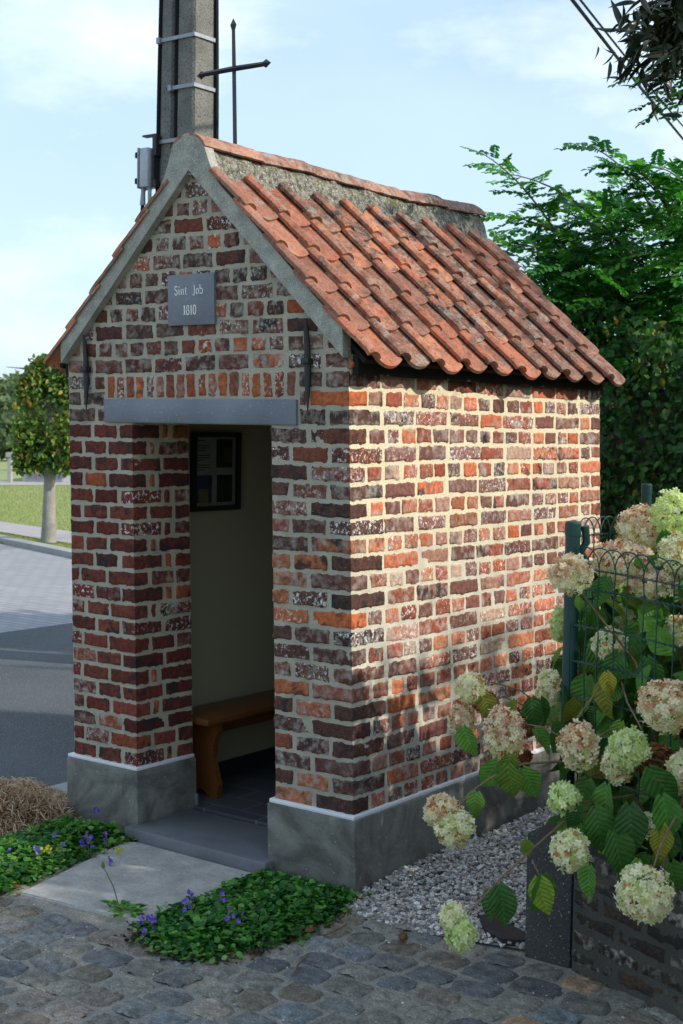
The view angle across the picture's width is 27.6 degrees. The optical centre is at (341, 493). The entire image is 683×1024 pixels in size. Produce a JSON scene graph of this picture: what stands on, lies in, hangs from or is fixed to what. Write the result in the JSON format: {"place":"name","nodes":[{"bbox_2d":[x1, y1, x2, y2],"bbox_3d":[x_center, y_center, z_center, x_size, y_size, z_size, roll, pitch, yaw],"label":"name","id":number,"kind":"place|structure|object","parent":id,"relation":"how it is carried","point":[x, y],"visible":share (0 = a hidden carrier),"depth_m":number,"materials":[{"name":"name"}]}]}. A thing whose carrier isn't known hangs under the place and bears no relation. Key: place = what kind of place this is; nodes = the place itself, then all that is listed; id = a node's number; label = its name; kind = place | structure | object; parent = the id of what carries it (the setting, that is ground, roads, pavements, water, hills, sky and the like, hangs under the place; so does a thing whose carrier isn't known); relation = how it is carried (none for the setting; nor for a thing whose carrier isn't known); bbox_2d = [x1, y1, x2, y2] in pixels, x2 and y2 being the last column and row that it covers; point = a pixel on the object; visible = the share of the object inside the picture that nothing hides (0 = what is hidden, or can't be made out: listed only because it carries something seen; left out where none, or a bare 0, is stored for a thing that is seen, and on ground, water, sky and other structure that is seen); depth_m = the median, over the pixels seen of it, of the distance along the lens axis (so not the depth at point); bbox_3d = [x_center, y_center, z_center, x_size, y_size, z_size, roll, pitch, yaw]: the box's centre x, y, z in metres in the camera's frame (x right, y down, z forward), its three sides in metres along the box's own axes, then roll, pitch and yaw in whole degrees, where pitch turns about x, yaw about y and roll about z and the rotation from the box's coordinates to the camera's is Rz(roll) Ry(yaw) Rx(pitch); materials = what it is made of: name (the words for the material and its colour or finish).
{"place":"outdoors","nodes":[
{"label":"outdoors","id":0,"kind":"place"},
{"bbox_2d":[0,481,69,484],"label":"path","id":1,"kind":"structure","parent":0,"point":[28,483],"depth_m":39.57,"materials":[{"name":"grey concrete"}]},
{"bbox_2d":[6,452,14,482],"bbox_3d":[-9.529,-0.739,40.024,0.173,0.864,0.360,1,3,0],"label":"gate post","id":2,"kind":"object","parent":1,"relation":"on","point":[9,471],"visible":0.75,"depth_m":39.90,"materials":[{"name":"concrete"}]},
{"bbox_2d":[22,470,69,481],"bbox_3d":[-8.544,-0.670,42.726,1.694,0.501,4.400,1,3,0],"label":"farm outbuilding","id":3,"kind":"structure","parent":1,"relation":"on","point":[33,478],"depth_m":40.69,"materials":[{"name":"paint"}]},
{"bbox_2d":[27,472,35,481],"bbox_3d":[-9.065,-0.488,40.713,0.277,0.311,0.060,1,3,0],"label":"door","id":4,"kind":"structure","parent":3,"relation":"in","point":[33,478],"depth_m":40.68,"materials":[{"name":"metal"}]},
{"bbox_2d":[56,473,61,481],"bbox_3d":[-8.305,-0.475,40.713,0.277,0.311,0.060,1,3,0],"label":"door","id":5,"kind":"structure","parent":3,"relation":"in","point":[58,479],"depth_m":40.68,"materials":[{"name":"metal"}]},
{"bbox_2d":[0,458,70,537],"bbox_3d":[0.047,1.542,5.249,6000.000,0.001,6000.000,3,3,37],"label":"ground","id":6,"kind":"structure","parent":0,"point":[3,470],"depth_m":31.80,"materials":[{"name":"green plant"}]},
{"bbox_2d":[0,412,19,460],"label":"tree","id":7,"kind":"object","parent":6,"relation":"on","point":[6,438],"visible":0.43,"depth_m":61.44,"materials":[{"name":"green plant"}]},
{"bbox_2d":[0,393,25,419],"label":"tree","id":8,"kind":"object","parent":6,"relation":"on","point":[6,405],"visible":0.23,"depth_m":67.41,"materials":[{"name":"green plant"}]},
{"bbox_2d":[0,378,46,418],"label":"tree","id":9,"kind":"object","parent":6,"relation":"on","point":[8,388],"visible":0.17,"depth_m":114.85,"materials":[{"name":"green plant"}]},
{"bbox_2d":[0,373,63,432],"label":"tree","id":10,"kind":"object","parent":6,"relation":"on","point":[13,379],"visible":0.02,"depth_m":126.50,"materials":[{"name":"green plant"}]},
{"bbox_2d":[2,371,65,435],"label":"tree","id":11,"kind":"object","parent":6,"relation":"on","point":[17,373],"visible":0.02,"depth_m":135.54,"materials":[{"name":"green plant"}]},
{"bbox_2d":[0,532,70,547],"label":"verge grass","id":12,"kind":"structure","parent":6,"relation":"on","point":[30,538],"depth_m":20.57,"materials":[{"name":"green plant"}]},
{"bbox_2d":[6,353,69,542],"bbox_3d":[-4.216,-0.657,20.087,1.223,2.745,1.030,1,3,0],"label":"lime tree","id":13,"kind":"object","parent":12,"relation":"on","point":[37,447],"visible":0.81,"depth_m":19.72,"materials":[{"name":"green plant"}]},
{"bbox_2d":[0,521,70,543],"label":"footpath","id":14,"kind":"structure","parent":6,"relation":"on","point":[63,536],"depth_m":22.15,"materials":[{"name":"grey concrete"}]},
{"bbox_2d":[0,535,71,557],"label":"kerb","id":15,"kind":"structure","parent":6,"relation":"on","point":[43,547],"depth_m":19.23,"materials":[{"name":"concrete"}]},
{"bbox_2d":[46,782,66,792],"bbox_3d":[-0.909,1.415,7.207,0.160,0.050,14.000,3,3,37],"label":"kerb strip","id":16,"kind":"object","parent":6,"relation":"on","point":[61,786],"depth_m":6.68,"materials":[{"name":"concrete"}]},
{"bbox_2d":[0,543,72,632],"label":"paver road","id":17,"kind":"structure","parent":0,"point":[35,589],"depth_m":14.75,"materials":[{"name":"grey concrete"}]},
{"bbox_2d":[0,623,74,785],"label":"asphalt road","id":18,"kind":"structure","parent":0,"point":[37,740],"depth_m":8.75,"materials":[{"name":"grey asphalt"}]},
{"bbox_2d":[135,0,218,210],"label":"utility pole","id":19,"kind":"object","parent":18,"relation":"on","point":[187,40],"visible":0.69,"depth_m":9.88,"materials":[{"name":"concrete"}]},
{"bbox_2d":[570,0,682,139],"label":"overhead wire","id":20,"kind":"object","parent":19,"relation":"attached to","point":[590,23],"visible":0.62,"depth_m":13.17,"materials":[{"name":"rubber"}]},
{"bbox_2d":[579,0,682,126],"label":"overhead wire","id":21,"kind":"object","parent":19,"relation":"attached to","point":[601,26],"visible":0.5,"depth_m":13.00,"materials":[{"name":"rubber"}]},
{"bbox_2d":[43,18,624,891],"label":"chapel","id":22,"kind":"structure","parent":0,"point":[399,390],"depth_m":5.83,"materials":[{"name":"brick"}]},
{"bbox_2d":[190,432,241,511],"bbox_3d":[-0.593,-0.102,6.589,0.024,0.370,0.335,3,3,37],"label":"framed picture","id":23,"kind":"object","parent":22,"relation":"attached to","point":[215,471],"visible":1,"depth_m":6.57,"materials":[{"name":"paper"}]},
{"bbox_2d":[192,689,274,798],"bbox_3d":[-0.270,1.171,6.830,0.250,0.378,1.425,3,3,37],"label":"wooden bench","id":24,"kind":"object","parent":22,"relation":"on","point":[211,722],"visible":0.38,"depth_m":6.34,"materials":[{"name":"brown wood"}]},
{"bbox_2d":[0,846,682,1023],"bbox_3d":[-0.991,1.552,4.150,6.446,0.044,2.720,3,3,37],"label":"cobbled pavement","id":25,"kind":"structure","parent":0,"point":[213,1008],"depth_m":4.39,"materials":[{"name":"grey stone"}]},
{"bbox_2d":[0,887,366,986],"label":"leaf litter","id":26,"kind":"object","parent":25,"relation":"on","point":[134,935],"visible":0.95,"depth_m":4.66,"materials":[{"name":"brown plant"}]},
{"bbox_2d":[123,867,376,963],"bbox_3d":[-0.325,1.461,4.969,0.626,0.153,0.976,3,3,37],"label":"bellflower clump","id":27,"kind":"object","parent":25,"relation":"on","point":[254,908],"visible":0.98,"depth_m":4.86,"materials":[{"name":"green plant"}]},
{"bbox_2d":[291,955,309,976],"bbox_3d":[-0.138,1.525,4.493,0.021,0.011,0.182,2,3,16],"label":"twig","id":28,"kind":"object","parent":25,"relation":"on","point":[299,962],"visible":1,"depth_m":4.51,"materials":[{"name":"brown wood"}]},
{"bbox_2d":[305,926,315,931],"bbox_3d":[-0.107,1.507,4.813,0.027,0.012,0.044,3,3,37],"label":"dead leaf","id":29,"kind":"object","parent":25,"relation":"on","point":[309,929],"visible":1,"depth_m":4.81,"materials":[{"name":"brown plant"}]},
{"bbox_2d":[323,918,346,935],"bbox_3d":[-0.014,1.510,4.837,0.036,0.008,0.177,2,3,22],"label":"twig","id":30,"kind":"object","parent":25,"relation":"on","point":[337,929],"visible":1,"depth_m":4.82,"materials":[{"name":"brown wood"}]},
{"bbox_2d":[0,885,674,1023],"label":"loose chips","id":31,"kind":"object","parent":25,"relation":"on","point":[287,967],"visible":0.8,"depth_m":4.41,"materials":[{"name":"grey stone"}]},
{"bbox_2d":[398,931,408,942],"bbox_3d":[0.210,1.514,4.743,0.044,0.044,0.044,3,3,37],"label":"chestnut husk","id":32,"kind":"object","parent":25,"relation":"on","point":[402,937],"visible":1,"depth_m":4.74,"materials":[{"name":"brown plant"}]},
{"bbox_2d":[0,0,682,378],"label":"sky","id":33,"kind":"structure","parent":0,"point":[384,92],"materials":[{"name":"blue"}]},
{"label":"soil bed","id":34,"kind":"structure","parent":0,"visible":0},
{"bbox_2d":[0,776,79,836],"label":"dried grass heap","id":35,"kind":"object","parent":34,"relation":"on","point":[25,802],"visible":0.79,"depth_m":6.04,"materials":[{"name":"beige plant"}]},
{"bbox_2d":[0,807,136,893],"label":"bellflower clump","id":36,"kind":"object","parent":34,"relation":"on","point":[28,853],"visible":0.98,"depth_m":5.61,"materials":[{"name":"green plant"}]},
{"bbox_2d":[21,841,250,922],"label":"entrance slab","id":37,"kind":"structure","parent":34,"relation":"on","point":[151,877],"depth_m":5.32,"materials":[{"name":"grey concrete"}]},
{"bbox_2d":[99,862,146,917],"bbox_3d":[-0.765,1.419,4.986,0.157,0.173,0.175,-1,3,-28],"label":"dandelion","id":38,"kind":"object","parent":37,"relation":"on","point":[126,904],"visible":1,"depth_m":5.00,"materials":[{"name":"green plant"}]},
{"bbox_2d":[345,773,629,949],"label":"gravel","id":39,"kind":"structure","parent":34,"relation":"on","point":[476,848],"depth_m":5.30,"materials":[{"name":"grey gravel"}]},
{"bbox_2d":[479,914,524,945],"bbox_3d":[0.556,1.514,4.814,0.110,0.037,0.257,-1,3,-28],"label":"slate piece","id":40,"kind":"object","parent":39,"relation":"on","point":[503,934],"visible":0.66,"depth_m":4.78,"materials":[{"name":"grey stone"}]},
{"bbox_2d":[460,135,682,401],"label":"robinia tree","id":41,"kind":"object","parent":34,"relation":"on","point":[573,281],"visible":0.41,"depth_m":9.84,"materials":[{"name":"green plant"}]},
{"bbox_2d":[525,823,682,1021],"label":"garden wall","id":42,"kind":"structure","parent":34,"relation":"on","point":[599,937],"depth_m":4.42,"materials":[{"name":"stone"}]},
{"bbox_2d":[555,299,682,608],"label":"ivy hedge","id":43,"kind":"object","parent":34,"relation":"on","point":[641,433],"visible":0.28,"depth_m":9.32,"materials":[{"name":"green plant"}]},
{"bbox_2d":[592,0,682,122],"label":"chestnut tree","id":44,"kind":"object","parent":34,"relation":"on","point":[661,37],"visible":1,"depth_m":6.66,"materials":[{"name":"green plant"}]},
{"bbox_2d":[608,70,682,127],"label":"robinia tree","id":45,"kind":"object","parent":34,"relation":"on","point":[660,110],"visible":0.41,"depth_m":7.46,"materials":[{"name":"green plant"}]},
{"label":"planting bed","id":46,"kind":"structure","parent":0,"visible":0},
{"bbox_2d":[422,487,682,954],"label":"hydrangea bush","id":47,"kind":"object","parent":46,"relation":"on","point":[599,816],"visible":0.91,"depth_m":4.39,"materials":[{"name":"green plant"}]},
{"bbox_2d":[558,483,682,862],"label":"wire fence","id":48,"kind":"object","parent":46,"relation":"on","point":[573,535],"visible":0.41,"depth_m":4.64,"materials":[{"name":"metal"}]}
]}

